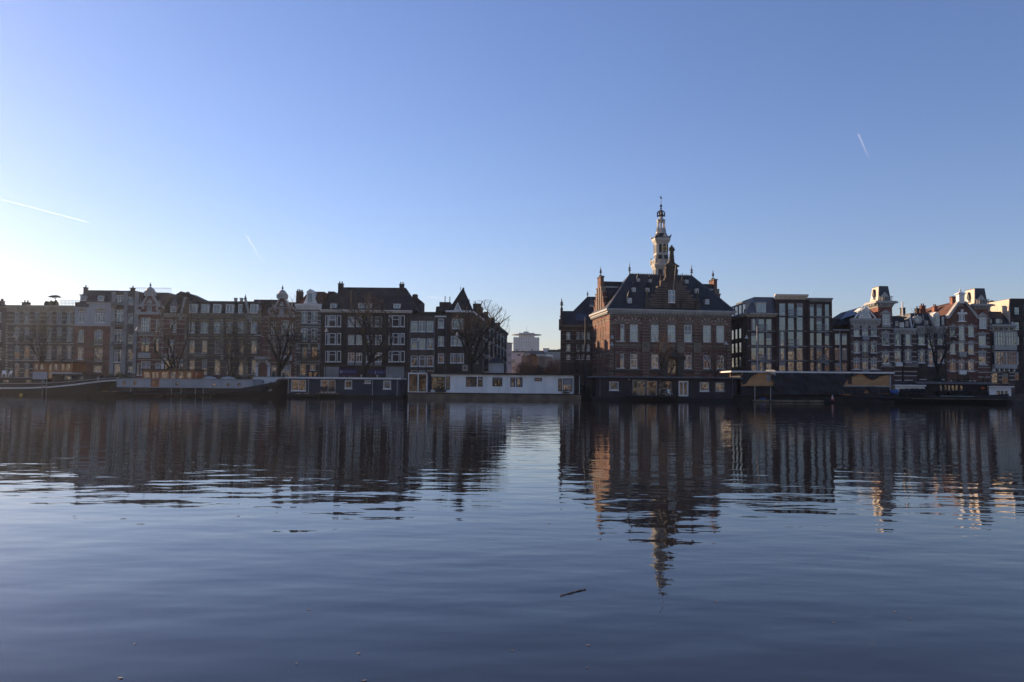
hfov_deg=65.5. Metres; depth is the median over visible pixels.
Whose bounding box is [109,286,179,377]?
town house
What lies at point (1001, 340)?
bay window
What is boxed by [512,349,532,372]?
apartment block
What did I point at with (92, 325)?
town house
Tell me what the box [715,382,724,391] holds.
window
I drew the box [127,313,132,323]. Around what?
window
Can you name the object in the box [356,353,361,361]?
window
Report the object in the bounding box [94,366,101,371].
window
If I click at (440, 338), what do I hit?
window
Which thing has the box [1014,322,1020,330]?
window
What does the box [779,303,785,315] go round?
window
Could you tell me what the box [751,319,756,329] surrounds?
window
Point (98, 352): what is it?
window
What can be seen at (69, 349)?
window
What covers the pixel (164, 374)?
window
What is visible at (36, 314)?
window
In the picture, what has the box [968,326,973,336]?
window
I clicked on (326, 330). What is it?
street lamp
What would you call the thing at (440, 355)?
window
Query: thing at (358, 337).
window
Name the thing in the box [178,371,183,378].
window
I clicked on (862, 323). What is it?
town house
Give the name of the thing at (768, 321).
window
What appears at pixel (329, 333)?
window
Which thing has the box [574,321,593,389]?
tree
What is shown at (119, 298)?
window
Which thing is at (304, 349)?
window
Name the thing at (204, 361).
window
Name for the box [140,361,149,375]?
window
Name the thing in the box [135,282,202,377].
gabled house
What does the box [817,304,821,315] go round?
window
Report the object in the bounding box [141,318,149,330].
window
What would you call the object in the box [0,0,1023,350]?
sky
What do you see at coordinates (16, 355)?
window
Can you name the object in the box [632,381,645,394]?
window
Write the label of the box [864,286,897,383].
tower house
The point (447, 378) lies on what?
window
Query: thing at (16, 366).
window
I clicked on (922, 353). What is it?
window
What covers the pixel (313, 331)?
window
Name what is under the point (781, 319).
window
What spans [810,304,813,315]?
window
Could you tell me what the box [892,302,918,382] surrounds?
town house
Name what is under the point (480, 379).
window
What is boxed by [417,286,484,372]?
corner house
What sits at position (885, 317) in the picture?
window
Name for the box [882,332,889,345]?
window
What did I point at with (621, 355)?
window
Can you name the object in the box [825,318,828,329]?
window
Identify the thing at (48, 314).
window
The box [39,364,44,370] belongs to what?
window
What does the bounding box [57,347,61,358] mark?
window
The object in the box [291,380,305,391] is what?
window
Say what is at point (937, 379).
shrub
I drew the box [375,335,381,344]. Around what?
window
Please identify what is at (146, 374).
window
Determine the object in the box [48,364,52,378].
door
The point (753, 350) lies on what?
window
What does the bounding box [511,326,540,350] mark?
office tower
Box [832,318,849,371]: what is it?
apartment block
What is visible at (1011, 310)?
apartment block
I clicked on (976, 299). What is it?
tower house
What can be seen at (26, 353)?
window
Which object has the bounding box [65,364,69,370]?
window
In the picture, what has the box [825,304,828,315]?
window
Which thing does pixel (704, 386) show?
window
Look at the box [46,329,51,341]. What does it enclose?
window
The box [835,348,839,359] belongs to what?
window
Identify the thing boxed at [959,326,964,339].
window
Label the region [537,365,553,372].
tree
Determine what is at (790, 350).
window
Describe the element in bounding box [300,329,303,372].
street lamp
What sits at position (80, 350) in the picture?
window
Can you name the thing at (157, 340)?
window
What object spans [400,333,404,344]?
window
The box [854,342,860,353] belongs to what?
window
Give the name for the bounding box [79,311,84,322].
window
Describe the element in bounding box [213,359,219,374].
window
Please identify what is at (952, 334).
window
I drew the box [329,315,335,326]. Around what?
window
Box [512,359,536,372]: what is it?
tree
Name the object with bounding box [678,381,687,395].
door
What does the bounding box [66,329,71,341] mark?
window
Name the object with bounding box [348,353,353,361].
window
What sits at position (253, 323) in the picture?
window
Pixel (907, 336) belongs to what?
window
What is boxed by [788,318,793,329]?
window
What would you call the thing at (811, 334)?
window
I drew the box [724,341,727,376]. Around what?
street lamp
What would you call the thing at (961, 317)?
window
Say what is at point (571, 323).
hall annex
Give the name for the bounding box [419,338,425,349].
window
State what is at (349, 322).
window
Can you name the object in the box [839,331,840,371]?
mast
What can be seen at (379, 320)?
window
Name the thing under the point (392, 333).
window
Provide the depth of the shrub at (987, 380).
130.85 m
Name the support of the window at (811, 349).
in the apartment block at (795, 331)
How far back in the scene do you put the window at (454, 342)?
146.32 m
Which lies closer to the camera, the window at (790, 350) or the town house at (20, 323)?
the window at (790, 350)
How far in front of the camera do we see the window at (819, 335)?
143.39 m
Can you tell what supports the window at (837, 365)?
in the apartment block at (845, 347)
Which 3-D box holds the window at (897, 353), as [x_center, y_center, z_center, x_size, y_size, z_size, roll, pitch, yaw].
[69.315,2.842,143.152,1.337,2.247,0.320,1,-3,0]
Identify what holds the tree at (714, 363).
on the ground
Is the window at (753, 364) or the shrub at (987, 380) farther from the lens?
the window at (753, 364)
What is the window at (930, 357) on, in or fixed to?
in the town house at (926, 370)
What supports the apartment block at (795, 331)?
on the ground
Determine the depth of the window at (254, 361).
146.03 m
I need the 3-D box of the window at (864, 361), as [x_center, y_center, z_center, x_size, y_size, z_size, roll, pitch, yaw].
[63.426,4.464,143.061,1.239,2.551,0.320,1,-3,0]
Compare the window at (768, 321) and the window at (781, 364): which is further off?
the window at (768, 321)
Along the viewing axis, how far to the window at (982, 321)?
143.11 m
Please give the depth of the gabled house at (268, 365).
146.18 m
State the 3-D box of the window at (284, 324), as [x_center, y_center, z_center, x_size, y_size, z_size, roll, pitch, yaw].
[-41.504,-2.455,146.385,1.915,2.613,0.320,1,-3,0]
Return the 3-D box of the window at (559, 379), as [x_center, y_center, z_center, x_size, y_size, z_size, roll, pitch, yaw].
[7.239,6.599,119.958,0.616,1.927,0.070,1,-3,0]
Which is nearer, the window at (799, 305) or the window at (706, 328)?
the window at (799, 305)
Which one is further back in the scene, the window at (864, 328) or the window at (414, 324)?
the window at (414, 324)
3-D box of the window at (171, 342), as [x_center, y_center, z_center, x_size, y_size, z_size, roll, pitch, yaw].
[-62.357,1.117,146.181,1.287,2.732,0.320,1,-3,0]
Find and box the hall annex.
[559,291,595,389]
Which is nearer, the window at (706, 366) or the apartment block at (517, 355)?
the window at (706, 366)
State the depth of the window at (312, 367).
146.03 m
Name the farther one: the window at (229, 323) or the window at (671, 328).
the window at (229, 323)
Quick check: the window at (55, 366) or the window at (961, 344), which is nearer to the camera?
the window at (55, 366)
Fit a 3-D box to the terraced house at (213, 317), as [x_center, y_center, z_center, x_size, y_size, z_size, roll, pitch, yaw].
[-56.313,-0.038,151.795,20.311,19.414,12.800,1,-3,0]
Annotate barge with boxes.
[0,361,118,394]
[117,369,287,396]
[833,381,1018,403]
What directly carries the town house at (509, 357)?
on the ground
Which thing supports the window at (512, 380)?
in the houseboat at (531, 386)
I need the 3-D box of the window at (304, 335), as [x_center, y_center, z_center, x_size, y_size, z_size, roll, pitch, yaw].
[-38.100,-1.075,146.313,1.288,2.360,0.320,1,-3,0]
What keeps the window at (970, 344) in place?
in the gabled house at (959, 311)
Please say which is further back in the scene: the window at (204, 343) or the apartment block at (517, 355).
the apartment block at (517, 355)
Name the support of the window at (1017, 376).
in the apartment block at (1011, 310)
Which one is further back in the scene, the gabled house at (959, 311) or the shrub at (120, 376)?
the gabled house at (959, 311)
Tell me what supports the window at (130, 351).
in the town house at (123, 337)
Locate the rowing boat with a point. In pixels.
(299, 395)
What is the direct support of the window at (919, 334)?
in the town house at (926, 370)
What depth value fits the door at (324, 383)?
119.95 m
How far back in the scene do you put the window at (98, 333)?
146.36 m
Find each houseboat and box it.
[285,375,407,397]
[407,372,581,399]
[587,376,742,401]
[720,370,894,402]
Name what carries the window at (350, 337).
in the apartment block at (402, 302)
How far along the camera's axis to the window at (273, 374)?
146.00 m
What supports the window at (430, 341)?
in the terraced house at (422, 327)
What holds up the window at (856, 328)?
in the town house at (862, 323)
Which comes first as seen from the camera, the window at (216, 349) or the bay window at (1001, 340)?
the bay window at (1001, 340)
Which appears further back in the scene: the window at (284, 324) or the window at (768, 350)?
the window at (284, 324)
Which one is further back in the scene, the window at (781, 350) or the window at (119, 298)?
the window at (119, 298)
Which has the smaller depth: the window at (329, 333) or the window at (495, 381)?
the window at (495, 381)
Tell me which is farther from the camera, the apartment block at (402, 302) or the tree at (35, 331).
the apartment block at (402, 302)
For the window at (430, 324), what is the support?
in the terraced house at (422, 327)
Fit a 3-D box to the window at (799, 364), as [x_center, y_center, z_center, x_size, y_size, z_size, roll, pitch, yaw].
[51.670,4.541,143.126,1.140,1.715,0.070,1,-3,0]
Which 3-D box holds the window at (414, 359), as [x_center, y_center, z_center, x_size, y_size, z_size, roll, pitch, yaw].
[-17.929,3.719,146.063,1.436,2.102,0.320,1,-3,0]
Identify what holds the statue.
on the town hall
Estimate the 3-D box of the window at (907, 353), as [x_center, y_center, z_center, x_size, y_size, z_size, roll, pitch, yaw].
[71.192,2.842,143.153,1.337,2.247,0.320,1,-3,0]
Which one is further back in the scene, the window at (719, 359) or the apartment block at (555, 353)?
the apartment block at (555, 353)
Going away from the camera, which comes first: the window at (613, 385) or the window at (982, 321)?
the window at (613, 385)
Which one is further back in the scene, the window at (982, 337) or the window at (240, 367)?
the window at (240, 367)
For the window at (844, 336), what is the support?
in the apartment block at (845, 347)
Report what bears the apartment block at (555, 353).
on the ground
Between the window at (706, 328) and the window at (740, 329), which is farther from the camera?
the window at (740, 329)
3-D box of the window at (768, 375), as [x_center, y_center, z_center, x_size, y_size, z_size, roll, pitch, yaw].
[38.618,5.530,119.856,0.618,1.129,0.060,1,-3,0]
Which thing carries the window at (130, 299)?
in the town house at (123, 337)
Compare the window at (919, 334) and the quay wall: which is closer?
the quay wall
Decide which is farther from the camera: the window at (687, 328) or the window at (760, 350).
the window at (687, 328)
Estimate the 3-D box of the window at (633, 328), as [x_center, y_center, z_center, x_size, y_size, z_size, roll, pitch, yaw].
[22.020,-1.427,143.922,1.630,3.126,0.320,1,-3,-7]
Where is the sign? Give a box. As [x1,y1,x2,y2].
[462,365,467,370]
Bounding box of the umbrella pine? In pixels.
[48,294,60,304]
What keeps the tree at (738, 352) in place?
on the ground
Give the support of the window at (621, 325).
in the town hall
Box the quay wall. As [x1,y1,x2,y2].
[107,385,1023,402]
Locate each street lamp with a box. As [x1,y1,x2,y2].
[13,333,16,373]
[135,327,139,377]
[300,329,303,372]
[325,328,328,376]
[610,335,614,375]
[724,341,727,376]
[744,335,748,370]
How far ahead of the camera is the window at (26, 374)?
146.00 m
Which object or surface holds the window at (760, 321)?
in the apartment block at (795, 331)
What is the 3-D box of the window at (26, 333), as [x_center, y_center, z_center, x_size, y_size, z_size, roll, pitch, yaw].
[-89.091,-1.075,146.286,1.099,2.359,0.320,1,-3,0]
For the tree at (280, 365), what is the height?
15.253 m
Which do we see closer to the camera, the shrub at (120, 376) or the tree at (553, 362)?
the shrub at (120, 376)
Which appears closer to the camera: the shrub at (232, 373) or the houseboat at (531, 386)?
the houseboat at (531, 386)
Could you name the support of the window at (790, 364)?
in the apartment block at (795, 331)
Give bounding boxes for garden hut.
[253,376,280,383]
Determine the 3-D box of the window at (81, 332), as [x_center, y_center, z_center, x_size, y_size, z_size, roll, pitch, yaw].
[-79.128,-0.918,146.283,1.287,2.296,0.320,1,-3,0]
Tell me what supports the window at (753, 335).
in the apartment block at (795, 331)
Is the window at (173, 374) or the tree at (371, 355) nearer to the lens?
the window at (173, 374)
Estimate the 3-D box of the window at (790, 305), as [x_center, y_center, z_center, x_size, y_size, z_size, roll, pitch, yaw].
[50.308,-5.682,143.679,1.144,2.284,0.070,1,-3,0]
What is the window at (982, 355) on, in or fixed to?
in the tower house at (976, 299)
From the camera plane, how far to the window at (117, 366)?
146.03 m
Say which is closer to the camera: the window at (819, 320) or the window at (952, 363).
the window at (952, 363)
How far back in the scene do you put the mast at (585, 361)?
127.42 m
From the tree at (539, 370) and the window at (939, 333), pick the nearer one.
the window at (939, 333)
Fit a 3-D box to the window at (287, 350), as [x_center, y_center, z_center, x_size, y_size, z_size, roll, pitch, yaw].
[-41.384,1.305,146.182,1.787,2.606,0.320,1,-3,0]
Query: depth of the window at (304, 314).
146.57 m
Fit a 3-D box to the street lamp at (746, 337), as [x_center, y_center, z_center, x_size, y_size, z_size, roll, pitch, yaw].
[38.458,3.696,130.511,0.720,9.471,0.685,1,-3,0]
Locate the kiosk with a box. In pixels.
[488,357,504,372]
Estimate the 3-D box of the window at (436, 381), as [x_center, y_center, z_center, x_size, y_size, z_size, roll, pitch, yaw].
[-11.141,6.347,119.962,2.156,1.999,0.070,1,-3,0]
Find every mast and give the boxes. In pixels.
[584,317,585,392]
[756,325,757,370]
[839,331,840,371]
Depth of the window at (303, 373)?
146.03 m
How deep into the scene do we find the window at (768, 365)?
143.11 m
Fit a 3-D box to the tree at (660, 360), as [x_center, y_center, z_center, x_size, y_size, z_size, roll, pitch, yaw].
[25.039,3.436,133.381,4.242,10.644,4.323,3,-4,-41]
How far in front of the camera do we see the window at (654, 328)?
144.47 m
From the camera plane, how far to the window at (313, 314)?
146.57 m
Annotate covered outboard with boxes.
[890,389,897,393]
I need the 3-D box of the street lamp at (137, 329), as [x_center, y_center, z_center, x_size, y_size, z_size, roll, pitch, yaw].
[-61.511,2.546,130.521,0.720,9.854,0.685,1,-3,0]
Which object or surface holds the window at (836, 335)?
in the apartment block at (845, 347)
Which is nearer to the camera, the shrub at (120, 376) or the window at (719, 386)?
the window at (719, 386)
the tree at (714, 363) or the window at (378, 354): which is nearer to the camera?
the tree at (714, 363)
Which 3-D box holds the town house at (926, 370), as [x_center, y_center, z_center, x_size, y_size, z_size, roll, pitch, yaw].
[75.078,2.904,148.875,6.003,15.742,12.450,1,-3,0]
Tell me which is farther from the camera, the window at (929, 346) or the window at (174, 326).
the window at (174, 326)
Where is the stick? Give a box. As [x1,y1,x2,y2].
[560,588,585,596]
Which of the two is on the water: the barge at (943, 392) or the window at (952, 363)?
the barge at (943, 392)
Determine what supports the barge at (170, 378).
on the water
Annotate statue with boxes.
[668,245,674,259]
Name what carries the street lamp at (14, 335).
on the ground
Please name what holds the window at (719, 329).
in the town hall
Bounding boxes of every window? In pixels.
[13,313,18,323]
[13,329,19,341]
[14,347,19,358]
[14,365,18,376]
[23,313,28,323]
[24,329,28,340]
[24,347,28,358]
[24,365,28,376]
[33,313,39,323]
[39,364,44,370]
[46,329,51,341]
[47,313,51,323]
[47,347,51,358]
[53,364,58,370]
[56,313,61,323]
[57,329,61,340]
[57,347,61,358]
[65,313,71,323]
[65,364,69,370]
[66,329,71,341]
[66,347,71,358]
[77,348,83,359]
[78,330,83,341]
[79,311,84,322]
[93,330,102,344]
[94,311,104,322]
[94,349,102,361]
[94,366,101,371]
[113,350,121,362]
[114,329,121,343]
[114,364,120,374]
[115,310,122,324]
[116,295,123,303]
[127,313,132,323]
[128,297,132,304]
[128,334,132,343]
[128,349,132,360]
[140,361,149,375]
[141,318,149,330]
[141,338,149,352]
[143,371,150,377]
[146,306,151,311]
[151,371,158,377]
[154,338,158,351]
[155,319,159,331]
[161,371,167,378]
[169,340,173,353]
[170,321,176,332]
[170,371,176,378]
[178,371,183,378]
[179,359,182,368]
[185,371,191,378]
[188,340,194,353]
[189,322,194,332]
[189,359,194,368]
[201,322,207,332]
[201,340,206,353]
[202,359,206,374]
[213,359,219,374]
[214,322,219,332]
[214,340,219,353]
[227,322,231,332]
[238,322,243,332]
[238,366,247,375]
[250,340,256,353]
[250,359,256,374]
[251,322,256,332]
[271,366,275,376]
[272,342,276,354]
[281,321,290,333]
[281,364,290,377]
[282,342,288,354]
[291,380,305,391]
[299,364,305,375]
[301,311,307,322]
[302,329,307,341]
[302,346,307,359]
[309,365,315,370]
[311,311,316,322]
[311,329,317,341]
[311,346,316,359]
[328,333,335,344]
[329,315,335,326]
[345,380,351,388]
[347,335,354,344]
[348,316,353,326]
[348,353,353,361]
[356,335,361,344]
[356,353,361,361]
[375,316,381,326]
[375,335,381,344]
[375,353,381,361]
[382,381,390,389]
[392,315,398,326]
[392,333,399,344]
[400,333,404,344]
[410,338,417,349]
[410,356,417,366]
[411,321,417,331]
[418,356,425,366]
[419,321,425,331]
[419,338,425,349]
[426,338,433,349]
[426,356,433,366]
[427,321,433,331]
[431,376,444,389]
[437,318,443,328]
[437,336,443,346]
[438,353,443,363]
[446,376,449,389]
[450,353,463,363]
[451,336,463,345]
[452,319,463,328]
[466,377,476,386]
[478,377,482,386]
[492,377,501,385]
[510,378,514,386]
[516,378,522,386]
[558,378,561,390]
[563,378,572,390]
[609,381,618,390]
[619,324,624,341]
[620,354,624,368]
[630,324,638,341]
[630,354,637,368]
[651,325,659,341]
[651,354,658,368]
[667,325,674,341]
[668,290,674,302]
[684,325,691,341]
[684,355,691,368]
[699,382,709,391]
[703,325,710,341]
[704,355,710,368]
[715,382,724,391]
[716,326,723,342]
[717,355,723,368]
[739,328,741,338]
[743,327,745,337]
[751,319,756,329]
[751,333,756,344]
[751,347,756,359]
[751,362,756,370]
[758,319,763,329]
[758,333,763,344]
[758,347,763,359]
[758,363,763,370]
[766,319,771,329]
[766,333,771,344]
[766,347,771,359]
[766,362,771,369]
[767,374,770,381]
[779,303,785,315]
[779,317,785,329]
[779,331,785,345]
[779,348,785,359]
[779,361,784,370]
[788,303,793,315]
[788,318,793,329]
[788,331,793,345]
[788,348,793,359]
[788,361,793,370]
[797,303,802,315]
[797,317,802,329]
[797,331,802,345]
[797,348,802,359]
[797,361,802,370]
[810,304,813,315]
[810,318,813,329]
[810,333,813,344]
[810,347,813,359]
[810,362,813,370]
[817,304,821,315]
[817,318,821,329]
[817,333,821,344]
[817,347,821,359]
[817,363,821,370]
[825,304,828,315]
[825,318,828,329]
[825,333,828,344]
[825,347,828,359]
[825,362,828,370]
[835,334,838,344]
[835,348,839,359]
[835,363,839,370]
[842,334,846,344]
[842,348,846,359]
[842,363,846,370]
[853,326,860,336]
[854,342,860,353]
[854,359,860,369]
[862,326,867,339]
[862,342,867,355]
[862,359,867,368]
[871,326,877,336]
[871,342,877,353]
[871,359,877,369]
[882,315,889,324]
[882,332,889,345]
[882,352,888,363]
[894,334,901,345]
[894,351,900,362]
[905,334,911,345]
[905,351,910,362]
[918,333,924,344]
[918,351,924,362]
[928,333,933,347]
[928,351,934,366]
[937,351,943,362]
[938,333,943,344]
[950,326,955,336]
[950,342,956,354]
[950,361,956,371]
[959,315,964,320]
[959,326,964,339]
[959,342,965,357]
[959,361,964,369]
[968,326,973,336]
[968,342,974,354]
[968,361,974,371]
[979,318,986,328]
[979,334,985,344]
[979,352,985,363]
[991,331,1017,349]
[992,351,1017,368]
[992,373,998,383]
[1002,373,1009,383]
[1014,307,1019,314]
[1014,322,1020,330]
[1015,372,1019,380]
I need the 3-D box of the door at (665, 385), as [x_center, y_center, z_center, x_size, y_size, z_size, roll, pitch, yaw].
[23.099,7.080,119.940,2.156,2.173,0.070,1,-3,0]
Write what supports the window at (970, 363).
in the gabled house at (959, 311)
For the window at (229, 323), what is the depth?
146.46 m
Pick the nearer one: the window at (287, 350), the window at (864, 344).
the window at (864, 344)
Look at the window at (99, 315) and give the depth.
146.53 m
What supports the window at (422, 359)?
in the terraced house at (422, 327)
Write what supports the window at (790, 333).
in the apartment block at (795, 331)
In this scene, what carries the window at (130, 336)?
in the town house at (123, 337)
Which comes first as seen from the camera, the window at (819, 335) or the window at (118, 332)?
the window at (819, 335)
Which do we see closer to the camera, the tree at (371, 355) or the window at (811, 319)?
the tree at (371, 355)
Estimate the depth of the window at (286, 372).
146.00 m
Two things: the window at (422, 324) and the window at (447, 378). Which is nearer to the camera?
the window at (447, 378)
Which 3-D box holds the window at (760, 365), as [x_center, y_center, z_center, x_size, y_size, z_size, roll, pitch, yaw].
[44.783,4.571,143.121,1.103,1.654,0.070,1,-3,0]
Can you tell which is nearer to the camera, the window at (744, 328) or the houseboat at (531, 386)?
the houseboat at (531, 386)
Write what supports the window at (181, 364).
in the gabled house at (148, 311)
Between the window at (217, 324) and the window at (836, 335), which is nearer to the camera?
the window at (836, 335)
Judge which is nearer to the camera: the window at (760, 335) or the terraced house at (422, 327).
the window at (760, 335)
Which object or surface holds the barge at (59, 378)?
on the water
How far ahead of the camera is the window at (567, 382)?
119.95 m
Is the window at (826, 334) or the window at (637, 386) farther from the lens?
the window at (826, 334)
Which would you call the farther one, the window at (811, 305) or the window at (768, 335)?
the window at (811, 305)
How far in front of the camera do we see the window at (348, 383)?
119.95 m
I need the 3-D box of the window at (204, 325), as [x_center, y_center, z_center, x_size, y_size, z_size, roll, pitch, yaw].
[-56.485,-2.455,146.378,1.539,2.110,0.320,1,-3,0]
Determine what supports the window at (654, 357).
in the town hall
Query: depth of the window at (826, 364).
143.14 m
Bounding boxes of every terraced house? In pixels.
[176,291,265,378]
[408,314,435,372]
[481,308,508,372]
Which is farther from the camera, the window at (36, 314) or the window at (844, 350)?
the window at (36, 314)
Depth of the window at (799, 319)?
143.53 m
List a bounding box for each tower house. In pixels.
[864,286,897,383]
[965,288,994,385]
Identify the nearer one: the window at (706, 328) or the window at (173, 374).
the window at (173, 374)
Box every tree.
[31,308,63,361]
[154,294,199,368]
[202,320,250,373]
[252,298,302,376]
[331,288,394,376]
[450,300,511,372]
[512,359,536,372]
[534,364,542,372]
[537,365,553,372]
[545,357,559,372]
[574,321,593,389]
[652,331,671,376]
[698,338,736,376]
[730,344,748,370]
[916,315,960,376]
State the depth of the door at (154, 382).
120.51 m
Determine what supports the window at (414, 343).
in the terraced house at (422, 327)
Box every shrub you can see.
[104,372,131,384]
[227,370,240,378]
[932,374,973,381]
[976,376,994,385]
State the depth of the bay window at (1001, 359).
142.20 m
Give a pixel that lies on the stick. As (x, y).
(573, 591)
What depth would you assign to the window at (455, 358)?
146.18 m
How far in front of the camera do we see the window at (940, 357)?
143.21 m
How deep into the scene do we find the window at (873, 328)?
143.46 m
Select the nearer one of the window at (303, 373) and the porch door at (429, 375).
the porch door at (429, 375)
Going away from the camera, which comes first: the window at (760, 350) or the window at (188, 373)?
the window at (188, 373)
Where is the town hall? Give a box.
[589,196,736,376]
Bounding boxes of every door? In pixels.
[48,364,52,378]
[151,379,158,386]
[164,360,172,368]
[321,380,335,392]
[427,374,430,391]
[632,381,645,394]
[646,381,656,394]
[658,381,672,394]
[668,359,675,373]
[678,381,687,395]
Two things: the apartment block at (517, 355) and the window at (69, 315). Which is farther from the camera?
the apartment block at (517, 355)
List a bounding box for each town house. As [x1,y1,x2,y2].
[0,299,6,376]
[4,300,79,377]
[73,285,118,376]
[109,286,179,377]
[294,289,336,376]
[507,342,512,372]
[522,350,552,369]
[833,306,880,371]
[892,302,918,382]
[897,312,946,381]
[989,312,1017,393]
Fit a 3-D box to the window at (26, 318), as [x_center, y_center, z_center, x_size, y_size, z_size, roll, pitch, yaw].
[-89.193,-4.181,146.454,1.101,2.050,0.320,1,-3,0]
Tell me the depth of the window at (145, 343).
146.25 m
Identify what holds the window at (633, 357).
in the town hall
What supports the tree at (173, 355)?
on the ground
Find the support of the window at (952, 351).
in the gabled house at (959, 311)
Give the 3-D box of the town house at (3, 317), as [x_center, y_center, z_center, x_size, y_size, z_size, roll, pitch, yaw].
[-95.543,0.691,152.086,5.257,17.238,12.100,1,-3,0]
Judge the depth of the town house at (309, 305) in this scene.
146.27 m
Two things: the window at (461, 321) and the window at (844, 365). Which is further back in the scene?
the window at (461, 321)
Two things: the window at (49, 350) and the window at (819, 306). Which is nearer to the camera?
the window at (819, 306)
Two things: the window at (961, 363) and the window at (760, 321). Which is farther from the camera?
the window at (760, 321)
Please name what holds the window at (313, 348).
in the town house at (309, 305)
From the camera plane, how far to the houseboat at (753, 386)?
119.53 m
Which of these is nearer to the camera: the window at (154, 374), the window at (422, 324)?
the window at (154, 374)
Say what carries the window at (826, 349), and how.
in the apartment block at (795, 331)
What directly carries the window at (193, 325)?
in the terraced house at (213, 317)
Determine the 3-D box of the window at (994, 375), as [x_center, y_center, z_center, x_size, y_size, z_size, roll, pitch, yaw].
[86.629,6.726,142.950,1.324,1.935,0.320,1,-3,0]
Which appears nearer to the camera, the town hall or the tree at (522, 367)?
the town hall
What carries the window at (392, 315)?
in the apartment block at (402, 302)
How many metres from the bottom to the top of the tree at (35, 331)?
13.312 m
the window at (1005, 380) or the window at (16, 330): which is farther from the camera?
the window at (16, 330)
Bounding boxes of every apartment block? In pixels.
[319,281,424,379]
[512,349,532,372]
[542,348,559,370]
[731,294,832,371]
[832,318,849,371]
[987,298,1023,393]
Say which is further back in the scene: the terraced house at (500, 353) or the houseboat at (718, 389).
the terraced house at (500, 353)
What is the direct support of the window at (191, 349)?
in the terraced house at (213, 317)
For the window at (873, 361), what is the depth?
143.14 m
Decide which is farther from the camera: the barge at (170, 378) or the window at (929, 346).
the window at (929, 346)
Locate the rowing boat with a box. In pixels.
[286,393,318,397]
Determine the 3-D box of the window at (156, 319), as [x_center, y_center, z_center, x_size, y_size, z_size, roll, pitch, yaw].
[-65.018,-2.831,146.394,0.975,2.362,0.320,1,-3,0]
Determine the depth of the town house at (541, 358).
239.40 m
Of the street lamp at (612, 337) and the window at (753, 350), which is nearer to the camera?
the street lamp at (612, 337)
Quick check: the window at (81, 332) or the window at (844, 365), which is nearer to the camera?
the window at (844, 365)
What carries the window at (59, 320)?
in the town house at (20, 323)
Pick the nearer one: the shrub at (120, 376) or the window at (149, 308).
the shrub at (120, 376)
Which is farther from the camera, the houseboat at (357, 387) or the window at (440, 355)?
the window at (440, 355)
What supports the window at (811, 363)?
in the apartment block at (795, 331)
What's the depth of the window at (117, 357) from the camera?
146.14 m
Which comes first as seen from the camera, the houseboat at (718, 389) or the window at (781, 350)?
the houseboat at (718, 389)
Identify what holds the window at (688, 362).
in the town hall
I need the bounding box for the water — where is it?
[0,395,1023,681]
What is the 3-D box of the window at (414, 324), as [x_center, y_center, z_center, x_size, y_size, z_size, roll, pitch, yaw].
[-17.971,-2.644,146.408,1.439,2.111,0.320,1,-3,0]
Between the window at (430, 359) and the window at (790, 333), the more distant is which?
the window at (430, 359)
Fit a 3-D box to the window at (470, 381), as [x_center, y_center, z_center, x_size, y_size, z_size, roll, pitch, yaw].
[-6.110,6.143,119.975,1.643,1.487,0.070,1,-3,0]
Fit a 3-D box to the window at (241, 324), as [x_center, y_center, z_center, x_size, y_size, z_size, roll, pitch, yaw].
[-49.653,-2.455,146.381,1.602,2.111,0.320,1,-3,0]
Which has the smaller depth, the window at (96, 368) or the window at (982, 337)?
the window at (982, 337)
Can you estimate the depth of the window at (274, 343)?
146.25 m
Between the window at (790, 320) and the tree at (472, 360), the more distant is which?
the window at (790, 320)
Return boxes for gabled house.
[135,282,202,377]
[242,285,295,379]
[914,289,979,381]
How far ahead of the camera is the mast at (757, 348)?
127.57 m
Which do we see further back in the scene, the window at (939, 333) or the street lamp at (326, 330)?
the window at (939, 333)
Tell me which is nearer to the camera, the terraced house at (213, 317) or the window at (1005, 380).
the window at (1005, 380)
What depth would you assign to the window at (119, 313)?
146.53 m
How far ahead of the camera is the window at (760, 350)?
143.25 m
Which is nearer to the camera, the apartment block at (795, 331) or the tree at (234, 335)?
the tree at (234, 335)
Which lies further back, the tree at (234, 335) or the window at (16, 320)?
the window at (16, 320)
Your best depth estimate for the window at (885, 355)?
143.21 m
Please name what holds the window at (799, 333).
in the apartment block at (795, 331)
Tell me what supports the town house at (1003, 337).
on the ground
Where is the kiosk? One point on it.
(496, 364)
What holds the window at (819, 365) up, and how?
in the apartment block at (795, 331)
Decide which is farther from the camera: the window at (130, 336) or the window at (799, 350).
the window at (130, 336)
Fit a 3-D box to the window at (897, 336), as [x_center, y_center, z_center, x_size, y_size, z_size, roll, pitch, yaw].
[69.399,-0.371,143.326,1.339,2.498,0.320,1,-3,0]
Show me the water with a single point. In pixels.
(204, 539)
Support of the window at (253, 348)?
in the terraced house at (213, 317)
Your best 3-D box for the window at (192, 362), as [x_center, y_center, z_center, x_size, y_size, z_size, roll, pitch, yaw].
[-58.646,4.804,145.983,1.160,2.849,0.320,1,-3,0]
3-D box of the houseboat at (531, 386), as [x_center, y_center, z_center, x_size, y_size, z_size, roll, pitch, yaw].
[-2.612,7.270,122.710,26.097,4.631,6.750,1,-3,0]
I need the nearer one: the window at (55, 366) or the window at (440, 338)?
the window at (55, 366)
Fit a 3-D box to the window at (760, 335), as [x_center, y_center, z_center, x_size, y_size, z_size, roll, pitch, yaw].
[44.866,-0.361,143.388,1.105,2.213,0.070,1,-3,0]

